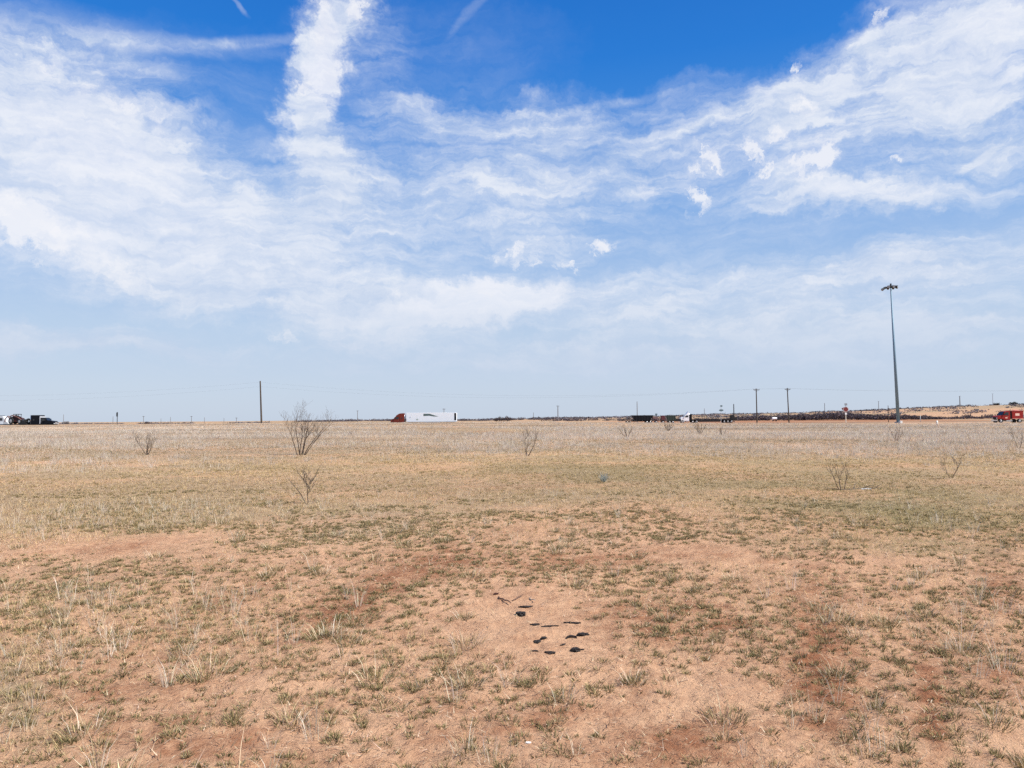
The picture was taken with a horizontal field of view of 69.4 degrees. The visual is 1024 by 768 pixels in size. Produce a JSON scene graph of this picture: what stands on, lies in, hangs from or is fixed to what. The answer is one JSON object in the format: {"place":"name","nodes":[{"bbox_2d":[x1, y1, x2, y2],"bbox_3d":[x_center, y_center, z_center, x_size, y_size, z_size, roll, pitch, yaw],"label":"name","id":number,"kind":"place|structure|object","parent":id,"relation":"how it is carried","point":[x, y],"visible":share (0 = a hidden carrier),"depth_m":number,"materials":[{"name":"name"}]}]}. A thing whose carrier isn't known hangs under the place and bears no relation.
{"place":"outdoors","nodes":[
{"label":"outdoors","id":0,"kind":"place"},
{"bbox_2d":[0,405,1023,767],"bbox_3d":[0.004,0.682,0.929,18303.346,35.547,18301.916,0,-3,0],"label":"ground","id":1,"kind":"structure","parent":0,"point":[636,717],"depth_m":5.82,"materials":[{"name":"soil"}]},
{"bbox_2d":[134,431,158,454],"bbox_3d":[-16.895,2.692,34.063,1.223,1.242,0.669,0,-3,0],"label":"bare shrub","id":2,"kind":"object","parent":1,"relation":"on","point":[148,446],"visible":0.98,"depth_m":34.07,"materials":[{"name":"plant"}]},
{"bbox_2d":[260,381,261,422],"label":"utility pole","id":3,"kind":"object","parent":1,"relation":"on","point":[260,404],"visible":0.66,"depth_m":199.79,"materials":[{"name":"brown wood"}]},
{"bbox_2d":[288,462,322,503],"bbox_3d":[-3.929,1.893,14.049,0.654,0.832,0.250,0,-3,-17],"label":"bare shrub","id":4,"kind":"object","parent":1,"relation":"on","point":[308,486],"visible":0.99,"depth_m":14.06,"materials":[{"name":"brown plant"}]},
{"bbox_2d":[279,400,335,454],"bbox_3d":[-9.140,1.931,33.381,2.541,2.605,1.346,0,-3,-11],"label":"bare shrub","id":5,"kind":"object","parent":1,"relation":"on","point":[302,428],"visible":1,"depth_m":33.33,"materials":[{"name":"brown plant"}]},
{"bbox_2d":[493,417,503,420],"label":"bush","id":6,"kind":"object","parent":1,"relation":"on","point":[499,419],"visible":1,"depth_m":479.39,"materials":[{"name":"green plant"}]},
{"bbox_2d":[504,416,511,420],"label":"bush","id":7,"kind":"object","parent":1,"relation":"on","point":[506,418],"visible":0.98,"depth_m":478.50,"materials":[{"name":"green plant"}]},
{"bbox_2d":[0,421,1023,476],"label":"tall pale grass","id":8,"kind":"structure","parent":1,"relation":"on","point":[25,433],"depth_m":57.81,"materials":[{"name":"beige plant"}]},
{"bbox_2d":[0,471,1023,767],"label":"dry straw","id":9,"kind":"object","parent":1,"relation":"on","point":[318,725],"visible":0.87,"depth_m":6.26,"materials":[{"name":"beige plant"}]},
{"bbox_2d":[515,611,525,616],"bbox_3d":[0.077,1.879,6.024,0.107,0.040,0.066,-2,-1,27],"label":"charred wood","id":10,"kind":"object","parent":1,"relation":"on","point":[520,613],"visible":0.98,"depth_m":6.01,"materials":[{"name":"black wood"}]},
{"bbox_2d":[28,403,1023,424],"bbox_3d":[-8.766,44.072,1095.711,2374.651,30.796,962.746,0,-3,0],"label":"horizon trees","id":11,"kind":"object","parent":1,"relation":"on","point":[718,415],"visible":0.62,"depth_m":938.94,"materials":[{"name":"plant"}]},
{"bbox_2d":[522,428,539,455],"bbox_3d":[0.684,2.365,31.392,1.025,1.458,0.855,-3,-4,45],"label":"bare shrub","id":12,"kind":"object","parent":1,"relation":"on","point":[528,440],"visible":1,"depth_m":31.35,"materials":[{"name":"brown plant"}]},
{"bbox_2d":[566,635,576,638],"bbox_3d":[0.433,1.848,5.402,0.079,0.019,0.048,-3,0,-6],"label":"charred wood","id":13,"kind":"object","parent":1,"relation":"on","point":[570,636],"visible":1,"depth_m":5.40,"materials":[{"name":"black wood"}]},
{"bbox_2d":[570,647,580,651],"bbox_3d":[0.436,1.825,5.077,0.075,0.026,0.060,-3,1,-12],"label":"charred wood","id":14,"kind":"object","parent":1,"relation":"on","point":[574,649],"visible":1,"depth_m":5.07,"materials":[{"name":"black wood"}]},
{"bbox_2d":[577,632,589,635],"bbox_3d":[0.524,1.851,5.465,0.097,0.021,0.047,4,-2,-20],"label":"charred wood","id":15,"kind":"object","parent":1,"relation":"on","point":[582,634],"visible":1,"depth_m":5.46,"materials":[{"name":"black wood"}]},
{"bbox_2d":[598,474,608,481],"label":"weed","id":16,"kind":"object","parent":1,"relation":"on","point":[604,478],"visible":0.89,"depth_m":18.40,"materials":[{"name":"plant"}]},
{"bbox_2d":[618,425,632,437],"bbox_3d":[8.446,3.533,55.203,1.264,1.087,0.907,0,-3,0],"label":"bare shrub","id":17,"kind":"object","parent":1,"relation":"on","point":[630,431],"visible":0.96,"depth_m":55.21,"materials":[{"name":"plant"}]},
{"bbox_2d":[631,415,653,422],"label":"dump trailer","id":18,"kind":"object","parent":1,"relation":"on","point":[641,418],"visible":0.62,"depth_m":256.50,"materials":[{"name":"metal"}]},
{"bbox_2d":[652,414,666,422],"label":"farm implement","id":19,"kind":"object","parent":1,"relation":"on","point":[662,418],"visible":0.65,"depth_m":257.97,"materials":[{"name":"metal"}]},
{"bbox_2d":[665,415,680,422],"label":"box trailer","id":20,"kind":"object","parent":1,"relation":"on","point":[671,418],"visible":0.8,"depth_m":259.57,"materials":[{"name":"green paint"}]},
{"bbox_2d":[693,420,705,432],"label":"bare shrub","id":21,"kind":"object","parent":1,"relation":"on","point":[699,430],"visible":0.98,"depth_m":69.50,"materials":[{"name":"plant"}]},
{"bbox_2d":[678,411,736,422],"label":"semi truck","id":22,"kind":"object","parent":1,"relation":"on","point":[687,417],"visible":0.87,"depth_m":260.45,"materials":[{"name":"white metal"}]},
{"bbox_2d":[753,388,757,422],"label":"utility pole","id":23,"kind":"object","parent":1,"relation":"on","point":[756,407],"visible":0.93,"depth_m":183.79,"materials":[{"name":"brown wood"}]},
{"bbox_2d":[539,414,995,421],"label":"brush","id":24,"kind":"object","parent":1,"relation":"on","point":[967,416],"visible":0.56,"depth_m":426.95,"materials":[{"name":"brown plant"}]},
{"bbox_2d":[785,388,789,422],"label":"utility pole","id":25,"kind":"object","parent":1,"relation":"on","point":[788,404],"visible":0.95,"depth_m":183.84,"materials":[{"name":"brown wood"}]},
{"bbox_2d":[728,411,938,420],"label":"brush thicket","id":26,"kind":"object","parent":1,"relation":"on","point":[835,416],"visible":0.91,"depth_m":389.44,"materials":[{"name":"brown plant"}]},
{"bbox_2d":[842,403,848,417],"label":"road sign","id":27,"kind":"object","parent":1,"relation":"on","point":[845,409],"visible":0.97,"depth_m":171.81,"materials":[{"name":"metal"}]},
{"bbox_2d":[826,461,880,489],"bbox_3d":[7.419,1.982,16.104,1.213,0.706,0.361,0,-3,0],"label":"bare shrub","id":28,"kind":"object","parent":1,"relation":"on","point":[846,478],"visible":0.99,"depth_m":16.07,"materials":[{"name":"plant"}]},
{"bbox_2d":[881,283,899,422],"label":"mast light","id":29,"kind":"object","parent":1,"relation":"on","point":[891,286],"visible":0.94,"depth_m":160.18,"materials":[{"name":"metal"}]},
{"bbox_2d":[888,427,902,440],"bbox_3d":[23.934,3.097,45.914,0.901,0.959,0.616,0,-3,0],"label":"bare shrub","id":30,"kind":"object","parent":1,"relation":"on","point":[895,434],"visible":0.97,"depth_m":45.84,"materials":[{"name":"plant"}]},
{"bbox_2d":[940,450,966,477],"bbox_3d":[11.181,2.035,18.754,0.627,0.768,0.293,-2,-3,31],"label":"bare shrub","id":31,"kind":"object","parent":1,"relation":"on","point":[941,459],"visible":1,"depth_m":18.75,"materials":[{"name":"brown plant"}]},
{"bbox_2d":[991,409,1023,422],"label":"service truck","id":32,"kind":"object","parent":1,"relation":"on","point":[1008,415],"visible":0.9,"depth_m":148.95,"materials":[{"name":"red metal"}]},
{"bbox_2d":[1009,428,1023,447],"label":"bare shrub","id":33,"kind":"object","parent":1,"relation":"on","point":[1016,437],"visible":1,"depth_m":34.85,"materials":[{"name":"brown plant"}]},
{"bbox_2d":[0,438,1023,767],"bbox_3d":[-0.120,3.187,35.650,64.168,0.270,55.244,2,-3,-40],"label":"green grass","id":34,"kind":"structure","parent":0,"point":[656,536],"depth_m":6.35,"materials":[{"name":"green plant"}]},
{"bbox_2d":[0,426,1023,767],"bbox_3d":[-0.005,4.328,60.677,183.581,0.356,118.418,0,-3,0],"label":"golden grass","id":35,"kind":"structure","parent":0,"point":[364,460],"depth_m":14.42,"materials":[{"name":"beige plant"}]},
{"bbox_2d":[0,0,1023,421],"label":"sky","id":36,"kind":"structure","parent":0,"point":[533,203],"materials":[{"name":"blue"}]},
{"bbox_2d":[833,421,1023,422],"bbox_3d":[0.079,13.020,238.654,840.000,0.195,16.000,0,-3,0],"label":"road","id":37,"kind":"structure","parent":0,"point":[881,422],"depth_m":241.75,"materials":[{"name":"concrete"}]},
{"bbox_2d":[0,416,8,423],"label":"van","id":38,"kind":"object","parent":37,"relation":"on","point":[2,419],"visible":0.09,"depth_m":239.68,"materials":[{"name":"white metal"}]},
{"bbox_2d":[0,415,57,424],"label":"semi truck","id":39,"kind":"object","parent":37,"relation":"on","point":[38,420],"visible":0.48,"depth_m":236.47,"materials":[{"name":"black metal"}]},
{"bbox_2d":[4,414,28,423],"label":"loader tractor","id":40,"kind":"object","parent":39,"relation":"on","point":[16,419],"visible":1,"depth_m":237.06,"materials":[{"name":"metal"}]},
{"bbox_2d":[391,413,456,422],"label":"semi truck","id":41,"kind":"object","parent":37,"relation":"on","point":[426,417],"visible":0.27,"depth_m":238.48,"materials":[{"name":"white metal"}]}
]}

